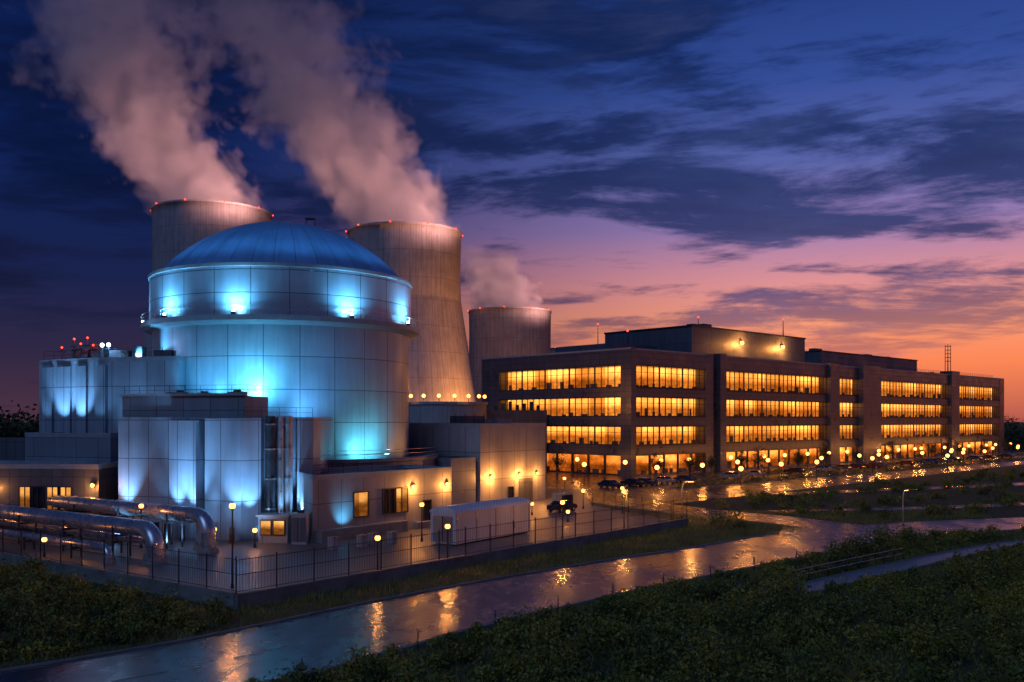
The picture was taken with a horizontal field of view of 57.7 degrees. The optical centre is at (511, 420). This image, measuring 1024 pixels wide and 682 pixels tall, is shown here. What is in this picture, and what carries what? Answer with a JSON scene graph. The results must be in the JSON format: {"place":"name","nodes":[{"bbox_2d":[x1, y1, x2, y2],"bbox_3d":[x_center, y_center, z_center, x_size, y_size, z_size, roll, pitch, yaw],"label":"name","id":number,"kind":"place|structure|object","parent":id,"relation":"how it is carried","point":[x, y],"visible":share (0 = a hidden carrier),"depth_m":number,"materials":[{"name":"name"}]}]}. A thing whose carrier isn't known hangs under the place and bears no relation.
{"place":"outdoors","nodes":[
{"label":"outdoors","id":0,"kind":"place"},
{"bbox_2d":[0,437,24,460],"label":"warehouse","id":1,"kind":"structure","parent":0,"point":[12,448],"depth_m":128.00,"materials":[{"name":"grey metal"}]},
{"bbox_2d":[0,488,664,608],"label":"pavement","id":2,"kind":"structure","parent":0,"point":[245,549],"depth_m":82.55,"materials":[{"name":"concrete"}]},
{"bbox_2d":[42,537,46,556],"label":"street lamp","id":3,"kind":"object","parent":2,"relation":"on","point":[43,542],"visible":0.63,"depth_m":80.38,"materials":[{"name":"glass"}]},
{"bbox_2d":[0,495,219,564],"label":"pipeline","id":4,"kind":"object","parent":2,"relation":"on","point":[80,523],"visible":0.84,"depth_m":84.39,"materials":[{"name":"metal"}]},
{"bbox_2d":[103,516,132,542],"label":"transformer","id":5,"kind":"object","parent":2,"relation":"on","point":[115,540],"visible":0.12,"depth_m":89.61,"materials":[{"name":"metal"}]},
{"bbox_2d":[139,503,143,547],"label":"street lamp","id":6,"kind":"object","parent":2,"relation":"on","point":[141,505],"visible":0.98,"depth_m":85.91,"materials":[{"name":"metal"}]},
{"bbox_2d":[118,385,333,542],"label":"turbine hall","id":7,"kind":"structure","parent":2,"relation":"on","point":[214,455],"depth_m":94.23,"materials":[{"name":"metal"}]},
{"bbox_2d":[229,502,235,588],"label":"street lamp","id":8,"kind":"object","parent":2,"relation":"on","point":[232,505],"visible":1,"depth_m":65.45,"materials":[{"name":"metal"}]},
{"bbox_2d":[252,528,256,547],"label":"street lamp","id":9,"kind":"object","parent":2,"relation":"on","point":[254,530],"visible":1,"depth_m":86.32,"materials":[{"name":"metal"}]},
{"bbox_2d":[256,513,291,542],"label":"guard kiosk","id":10,"kind":"object","parent":2,"relation":"on","point":[274,527],"visible":0.97,"depth_m":89.40,"materials":[{"name":"metal"}]},
{"bbox_2d":[290,510,310,543],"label":"electrical cabinet","id":11,"kind":"object","parent":2,"relation":"on","point":[300,526],"visible":1,"depth_m":88.52,"materials":[{"name":"metal"}]},
{"bbox_2d":[327,536,337,549],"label":"utility box","id":12,"kind":"object","parent":2,"relation":"on","point":[332,541],"visible":0.95,"depth_m":84.78,"materials":[{"name":"metal"}]},
{"bbox_2d":[0,488,687,608],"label":"security fence","id":13,"kind":"object","parent":2,"relation":"on","point":[273,594],"visible":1,"depth_m":69.99,"materials":[{"name":"metal"}]},
{"bbox_2d":[356,534,366,547],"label":"utility box","id":14,"kind":"object","parent":2,"relation":"on","point":[362,538],"visible":1,"depth_m":86.29,"materials":[{"name":"metal"}]},
{"bbox_2d":[367,532,377,545],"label":"utility box","id":15,"kind":"object","parent":2,"relation":"on","point":[371,536],"visible":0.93,"depth_m":87.69,"materials":[{"name":"metal"}]},
{"bbox_2d":[375,535,379,569],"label":"street lamp","id":16,"kind":"object","parent":2,"relation":"on","point":[377,538],"visible":0.85,"depth_m":71.24,"materials":[{"name":"metal"}]},
{"bbox_2d":[387,531,397,543],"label":"utility box","id":17,"kind":"object","parent":2,"relation":"on","point":[391,535],"visible":0.98,"depth_m":89.01,"materials":[{"name":"metal"}]},
{"bbox_2d":[420,502,423,541],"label":"street lamp","id":18,"kind":"object","parent":2,"relation":"on","point":[421,505],"visible":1,"depth_m":90.64,"materials":[{"name":"metal"}]},
{"bbox_2d":[445,523,449,557],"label":"street lamp","id":19,"kind":"object","parent":2,"relation":"on","point":[447,526],"visible":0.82,"depth_m":76.43,"materials":[{"name":"metal"}]},
{"bbox_2d":[430,497,531,544],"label":"storage container","id":20,"kind":"object","parent":2,"relation":"on","point":[480,514],"visible":0.86,"depth_m":90.88,"materials":[{"name":"metal"}]},
{"bbox_2d":[450,414,532,500],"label":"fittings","id":21,"kind":"object","parent":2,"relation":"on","point":[525,487],"visible":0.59,"depth_m":134.70,"materials":[{"name":"metal"}]},
{"bbox_2d":[547,500,576,512],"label":"parked car","id":22,"kind":"object","parent":2,"relation":"on","point":[556,505],"visible":0.82,"depth_m":119.55,"materials":[{"name":"paint"}]},
{"bbox_2d":[560,500,564,538],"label":"street lamp","id":23,"kind":"object","parent":2,"relation":"on","point":[562,502],"visible":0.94,"depth_m":91.94,"materials":[{"name":"metal"}]},
{"bbox_2d":[552,488,572,502],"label":"transformer","id":24,"kind":"object","parent":2,"relation":"on","point":[562,495],"visible":0.65,"depth_m":125.90,"materials":[{"name":"metal"}]},
{"bbox_2d":[621,486,623,513],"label":"street lamp","id":25,"kind":"object","parent":2,"relation":"on","point":[622,487],"visible":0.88,"depth_m":117.94,"materials":[{"name":"metal"}]},
{"bbox_2d":[622,489,625,528],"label":"street lamp","id":26,"kind":"object","parent":2,"relation":"on","point":[623,491],"visible":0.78,"depth_m":99.46,"materials":[{"name":"metal"}]},
{"bbox_2d":[409,394,546,472],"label":"industrial building","id":27,"kind":"structure","parent":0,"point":[433,412],"depth_m":192.89,"materials":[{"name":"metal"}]},
{"bbox_2d":[0,485,1023,681],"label":"road","id":28,"kind":"structure","parent":0,"point":[324,637],"depth_m":57.87,"materials":[{"name":"grey asphalt"}]},
{"bbox_2d":[0,422,1023,681],"bbox_3d":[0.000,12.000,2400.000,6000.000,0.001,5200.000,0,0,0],"label":"ground","id":29,"kind":"structure","parent":0,"point":[742,504],"depth_m":64.32,"materials":[{"name":"green plant"}]},
{"bbox_2d":[0,460,117,531],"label":"walls","id":30,"kind":"structure","parent":29,"relation":"on","point":[79,477],"depth_m":98.39,"materials":[{"name":"concrete"}]},
{"bbox_2d":[18,486,71,509],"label":"windows","id":31,"kind":"structure","parent":30,"relation":"attached to","point":[38,496],"depth_m":98.24,"materials":[{"name":"glass"}]},
{"bbox_2d":[25,432,117,463],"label":"block","id":32,"kind":"structure","parent":29,"relation":"on","point":[95,448],"depth_m":104.95,"materials":[{"name":"metal"}]},
{"bbox_2d":[39,356,185,432],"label":"walls","id":33,"kind":"structure","parent":29,"relation":"on","point":[78,395],"depth_m":110.63,"materials":[{"name":"metal"}]},
{"bbox_2d":[49,337,172,358],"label":"roof equipment","id":34,"kind":"object","parent":33,"relation":"on","point":[98,350],"visible":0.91,"depth_m":113.00,"materials":[{"name":"metal"}]},
{"bbox_2d":[0,544,231,661],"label":"shrub thicket","id":35,"kind":"object","parent":29,"relation":"on","point":[129,608],"visible":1,"depth_m":54.09,"materials":[{"name":"green plant"}]},
{"bbox_2d":[144,199,273,355],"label":"cooling tower","id":36,"kind":"structure","parent":29,"relation":"on","point":[179,226],"depth_m":321.28,"materials":[{"name":"concrete"}]},
{"bbox_2d":[152,324,408,459],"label":"wall","id":37,"kind":"structure","parent":29,"relation":"on","point":[353,383],"depth_m":110.75,"materials":[{"name":"grey metal"}]},
{"bbox_2d":[140,305,418,339],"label":"ring walkway","id":38,"kind":"structure","parent":37,"relation":"on","point":[152,325],"depth_m":109.33,"materials":[{"name":"metal"}]},
{"bbox_2d":[140,309,409,325],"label":"flood fixtures","id":39,"kind":"object","parent":38,"relation":"on","point":[234,312],"visible":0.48,"depth_m":111.04,"materials":[{"name":"metal"}]},
{"bbox_2d":[148,261,411,325],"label":"drum","id":40,"kind":"object","parent":38,"relation":"on","point":[290,287],"visible":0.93,"depth_m":109.80,"materials":[{"name":"grey metal"}]},
{"bbox_2d":[164,218,398,276],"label":"dome","id":41,"kind":"structure","parent":40,"relation":"on","point":[278,241],"depth_m":113.42,"materials":[{"name":"metal"}]},
{"bbox_2d":[295,459,451,542],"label":"control annex","id":42,"kind":"object","parent":29,"relation":"on","point":[344,503],"visible":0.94,"depth_m":96.38,"materials":[{"name":"concrete"}]},
{"bbox_2d":[353,487,431,520],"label":"windows","id":43,"kind":"structure","parent":42,"relation":"in","point":[394,500],"depth_m":98.28,"materials":[{"name":"glass"}]},
{"bbox_2d":[327,445,438,467],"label":"base gallery","id":44,"kind":"object","parent":29,"relation":"on","point":[418,457],"visible":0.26,"depth_m":112.24,"materials":[{"name":"metal"}]},
{"bbox_2d":[345,221,475,401],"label":"cooling tower","id":45,"kind":"structure","parent":29,"relation":"on","point":[424,258],"depth_m":312.27,"materials":[{"name":"concrete"}]},
{"bbox_2d":[409,423,545,504],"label":"walls","id":46,"kind":"structure","parent":29,"relation":"on","point":[474,456],"depth_m":129.77,"materials":[{"name":"concrete"}]},
{"bbox_2d":[467,306,551,401],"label":"cooling tower","id":47,"kind":"structure","parent":29,"relation":"on","point":[501,331],"depth_m":434.99,"materials":[{"name":"concrete"}]},
{"bbox_2d":[0,401,1023,449],"bbox_3d":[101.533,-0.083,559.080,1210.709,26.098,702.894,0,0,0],"label":"distant trees","id":48,"kind":"object","parent":29,"relation":"on","point":[8,428],"visible":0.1,"depth_m":246.09,"materials":[{"name":"green plant"}]},
{"bbox_2d":[237,523,1023,681],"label":"shrub thicket","id":49,"kind":"object","parent":29,"relation":"on","point":[547,624],"visible":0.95,"depth_m":48.46,"materials":[{"name":"green plant"}]},
{"bbox_2d":[681,480,693,518],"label":"street lamp","id":50,"kind":"object","parent":29,"relation":"on","point":[682,495],"visible":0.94,"depth_m":111.95,"materials":[{"name":"metal"}]},
{"bbox_2d":[545,451,1023,503],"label":"car park","id":51,"kind":"structure","parent":29,"relation":"on","point":[663,492],"depth_m":184.36,"materials":[{"name":"grey asphalt"}]},
{"bbox_2d":[549,446,567,476],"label":"plaza tree","id":52,"kind":"object","parent":51,"relation":"on","point":[557,462],"visible":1,"depth_m":193.95,"materials":[{"name":"green plant"}]},
{"bbox_2d":[550,470,616,474],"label":"wall","id":53,"kind":"structure","parent":51,"relation":"on","point":[582,472],"depth_m":209.30,"materials":[{"name":"concrete"}]},
{"bbox_2d":[481,347,1003,476],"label":"facade cladding","id":54,"kind":"structure","parent":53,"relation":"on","point":[716,421],"depth_m":225.30,"materials":[{"name":"concrete"}]},
{"bbox_2d":[500,366,998,474],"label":"window mullions","id":55,"kind":"object","parent":54,"relation":"on","point":[699,431],"depth_m":231.69,"materials":[{"name":"metal"}]},
{"bbox_2d":[508,367,991,473],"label":"lit interior","id":56,"kind":"object","parent":54,"relation":"on","point":[613,464],"visible":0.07,"depth_m":220.43,"materials":[{"name":"yellow"}]},
{"bbox_2d":[509,382,993,474],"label":"furniture","id":57,"kind":"object","parent":54,"relation":"on","point":[680,414],"visible":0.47,"depth_m":223.15,"materials":[{"name":"brown wood"}]},
{"bbox_2d":[818,360,992,376],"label":"roof rail","id":58,"kind":"object","parent":54,"relation":"on","point":[900,368],"visible":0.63,"depth_m":284.75,"materials":[{"name":"metal"}]},
{"bbox_2d":[945,342,950,370],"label":"antenna mast","id":59,"kind":"object","parent":54,"relation":"on","point":[947,357],"visible":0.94,"depth_m":309.96,"materials":[{"name":"metal"}]},
{"bbox_2d":[555,324,934,372],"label":"roof penthouses","id":60,"kind":"object","parent":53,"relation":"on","point":[702,338],"visible":0.59,"depth_m":230.42,"materials":[{"name":"concrete"}]},
{"bbox_2d":[582,462,586,483],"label":"street lamp","id":61,"kind":"object","parent":51,"relation":"on","point":[584,464],"visible":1,"depth_m":173.01,"materials":[{"name":"metal"}]},
{"bbox_2d":[597,480,622,488],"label":"parked car","id":62,"kind":"object","parent":51,"relation":"on","point":[612,484],"visible":1,"depth_m":163.11,"materials":[{"name":"paint"}]},
{"bbox_2d":[620,478,644,486],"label":"parked car","id":63,"kind":"object","parent":51,"relation":"on","point":[635,482],"visible":0.96,"depth_m":167.16,"materials":[{"name":"paint"}]},
{"bbox_2d":[639,477,655,485],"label":"parked car","id":64,"kind":"object","parent":51,"relation":"on","point":[650,481],"visible":0.51,"depth_m":168.96,"materials":[{"name":"paint"}]},
{"bbox_2d":[655,465,658,486],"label":"street lamp","id":65,"kind":"object","parent":51,"relation":"on","point":[656,467],"visible":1,"depth_m":165.55,"materials":[{"name":"metal"}]},
{"bbox_2d":[649,452,667,477],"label":"plaza tree","id":66,"kind":"object","parent":51,"relation":"on","point":[658,462],"visible":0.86,"depth_m":182.61,"materials":[{"name":"green plant"}]},
{"bbox_2d":[652,476,676,483],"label":"parked car","id":67,"kind":"object","parent":51,"relation":"on","point":[665,479],"visible":0.83,"depth_m":173.58,"materials":[{"name":"paint"}]},
{"bbox_2d":[672,475,696,482],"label":"parked car","id":68,"kind":"object","parent":51,"relation":"on","point":[680,478],"visible":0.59,"depth_m":177.81,"materials":[{"name":"paint"}]},
{"bbox_2d":[700,463,704,483],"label":"street lamp","id":69,"kind":"object","parent":51,"relation":"on","point":[702,465],"visible":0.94,"depth_m":173.91,"materials":[{"name":"metal"}]},
{"bbox_2d":[704,453,718,471],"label":"plaza tree","id":70,"kind":"object","parent":51,"relation":"on","point":[713,461],"visible":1,"depth_m":195.57,"materials":[{"name":"green plant"}]},
{"bbox_2d":[719,472,741,478],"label":"parked car","id":71,"kind":"object","parent":51,"relation":"on","point":[733,475],"visible":0.95,"depth_m":188.34,"materials":[{"name":"paint"}]},
{"bbox_2d":[739,466,742,488],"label":"street lamp","id":72,"kind":"object","parent":51,"relation":"on","point":[740,468],"visible":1,"depth_m":161.62,"materials":[{"name":"metal"}]},
{"bbox_2d":[744,470,766,476],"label":"parked car","id":73,"kind":"object","parent":51,"relation":"on","point":[758,473],"visible":0.94,"depth_m":194.77,"materials":[{"name":"paint"}]},
{"bbox_2d":[750,444,768,469],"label":"plaza tree","id":74,"kind":"object","parent":51,"relation":"on","point":[759,460],"visible":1,"depth_m":207.89,"materials":[{"name":"green plant"}]},
{"bbox_2d":[779,462,782,481],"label":"street lamp","id":75,"kind":"object","parent":51,"relation":"on","point":[781,464],"visible":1,"depth_m":178.44,"materials":[{"name":"metal"}]},
{"bbox_2d":[783,467,804,473],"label":"parked car","id":76,"kind":"object","parent":51,"relation":"on","point":[795,470],"visible":0.88,"depth_m":205.33,"materials":[{"name":"paint"}]},
{"bbox_2d":[812,466,832,471],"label":"parked car","id":77,"kind":"object","parent":51,"relation":"on","point":[826,468],"visible":0.86,"depth_m":213.76,"materials":[{"name":"paint"}]},
{"bbox_2d":[815,442,831,465],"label":"plaza tree","id":78,"kind":"object","parent":51,"relation":"on","point":[824,452],"visible":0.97,"depth_m":227.53,"materials":[{"name":"green plant"}]},
{"bbox_2d":[626,455,1023,484],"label":"planting bed","id":79,"kind":"object","parent":51,"relation":"on","point":[805,471],"depth_m":206.94,"materials":[{"name":"plant"}]},
{"bbox_2d":[683,453,698,474],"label":"plaza tree","id":80,"kind":"object","parent":79,"relation":"on","point":[689,463],"visible":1,"depth_m":188.53,"materials":[{"name":"green plant"}]},
{"bbox_2d":[735,449,750,472],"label":"plaza tree","id":81,"kind":"object","parent":79,"relation":"on","point":[741,458],"visible":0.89,"depth_m":200.25,"materials":[{"name":"green plant"}]},
{"bbox_2d":[792,451,803,467],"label":"plaza tree","id":82,"kind":"object","parent":79,"relation":"on","point":[797,456],"visible":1,"depth_m":217.30,"materials":[{"name":"green plant"}]},
{"bbox_2d":[849,445,863,463],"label":"plaza tree","id":83,"kind":"object","parent":79,"relation":"on","point":[855,456],"visible":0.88,"depth_m":237.30,"materials":[{"name":"green plant"}]},
{"bbox_2d":[926,441,937,457],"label":"plaza tree","id":84,"kind":"object","parent":79,"relation":"on","point":[931,450],"visible":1,"depth_m":267.96,"materials":[{"name":"green plant"}]},
{"bbox_2d":[979,438,989,452],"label":"plaza tree","id":85,"kind":"object","parent":79,"relation":"on","point":[984,445],"visible":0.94,"depth_m":295.38,"materials":[{"name":"green plant"}]},
{"bbox_2d":[832,464,852,470],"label":"parked car","id":86,"kind":"object","parent":51,"relation":"on","point":[845,467],"visible":0.97,"depth_m":220.24,"materials":[{"name":"paint"}]},
{"bbox_2d":[670,459,1022,488],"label":"planting bed","id":87,"kind":"object","parent":51,"relation":"on","point":[695,486],"visible":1,"depth_m":195.61,"materials":[{"name":"green plant"}]},
{"bbox_2d":[849,463,864,469],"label":"parked car","id":88,"kind":"object","parent":51,"relation":"on","point":[854,465],"visible":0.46,"depth_m":224.12,"materials":[{"name":"paint"}]},
{"bbox_2d":[862,462,882,467],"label":"parked car","id":89,"kind":"object","parent":51,"relation":"on","point":[869,465],"visible":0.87,"depth_m":230.97,"materials":[{"name":"paint"}]},
{"bbox_2d":[880,439,898,461],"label":"plaza tree","id":90,"kind":"object","parent":51,"relation":"on","point":[891,448],"visible":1,"depth_m":252.34,"materials":[{"name":"green plant"}]},
{"bbox_2d":[896,460,914,465],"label":"parked car","id":91,"kind":"object","parent":51,"relation":"on","point":[908,462],"visible":1,"depth_m":243.35,"materials":[{"name":"paint"}]},
{"bbox_2d":[916,459,934,463],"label":"parked car","id":92,"kind":"object","parent":51,"relation":"on","point":[928,461],"visible":0.83,"depth_m":251.87,"materials":[{"name":"paint"}]},
{"bbox_2d":[924,458,939,463],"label":"parked car","id":93,"kind":"object","parent":51,"relation":"on","point":[936,461],"visible":0.59,"depth_m":253.45,"materials":[{"name":"paint"}]},
{"bbox_2d":[936,458,948,462],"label":"parked car","id":94,"kind":"object","parent":51,"relation":"on","point":[943,460],"visible":0.49,"depth_m":257.87,"materials":[{"name":"paint"}]},
{"bbox_2d":[950,457,962,461],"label":"parked car","id":95,"kind":"object","parent":51,"relation":"on","point":[957,459],"visible":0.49,"depth_m":264.11,"materials":[{"name":"paint"}]},
{"bbox_2d":[953,440,961,456],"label":"plaza tree","id":96,"kind":"object","parent":51,"relation":"on","point":[958,448],"visible":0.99,"depth_m":282.91,"materials":[{"name":"green plant"}]},
{"bbox_2d":[966,455,982,459],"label":"parked car","id":97,"kind":"object","parent":51,"relation":"on","point":[972,457],"visible":0.94,"depth_m":275.39,"materials":[{"name":"paint"}]},
{"bbox_2d":[979,455,995,459],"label":"parked car","id":98,"kind":"object","parent":51,"relation":"on","point":[989,457],"visible":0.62,"depth_m":281.13,"materials":[{"name":"paint"}]},
{"bbox_2d":[997,453,1013,457],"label":"parked car","id":99,"kind":"object","parent":51,"relation":"on","point":[1005,455],"visible":0.86,"depth_m":292.21,"materials":[{"name":"paint"}]},
{"bbox_2d":[1001,439,1013,452],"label":"plaza tree","id":100,"kind":"object","parent":51,"relation":"on","point":[1006,444],"visible":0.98,"depth_m":311.07,"materials":[{"name":"green plant"}]},
{"bbox_2d":[620,452,1023,528],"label":"hedge","id":101,"kind":"object","parent":29,"relation":"on","point":[1003,498],"visible":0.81,"depth_m":139.78,"materials":[{"name":"green plant"}]},
{"bbox_2d":[755,518,932,601],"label":"shrub thicket","id":102,"kind":"object","parent":29,"relation":"on","point":[877,534],"visible":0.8,"depth_m":80.43,"materials":[{"name":"green plant"}]},
{"bbox_2d":[788,548,902,579],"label":"guardrail","id":103,"kind":"object","parent":29,"relation":"on","point":[817,571],"visible":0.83,"depth_m":73.89,"materials":[{"name":"metal"}]},
{"bbox_2d":[763,539,1023,596],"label":"footpath","id":104,"kind":"structure","parent":29,"relation":"on","point":[919,561],"depth_m":76.25,"materials":[{"name":"concrete"}]},
{"bbox_2d":[903,488,908,529],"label":"street lamp","id":105,"kind":"object","parent":29,"relation":"on","point":[906,489],"visible":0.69,"depth_m":96.45,"materials":[{"name":"metal"}]},
{"bbox_2d":[0,0,1023,421],"label":"sky","id":106,"kind":"structure","parent":0,"point":[848,173],"materials":[{"name":"blue"}]},
{"bbox_2d":[672,483,1023,512],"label":"service road","id":107,"kind":"structure","parent":0,"point":[822,510],"depth_m":147.63,"materials":[{"name":"grey asphalt"}]}
]}

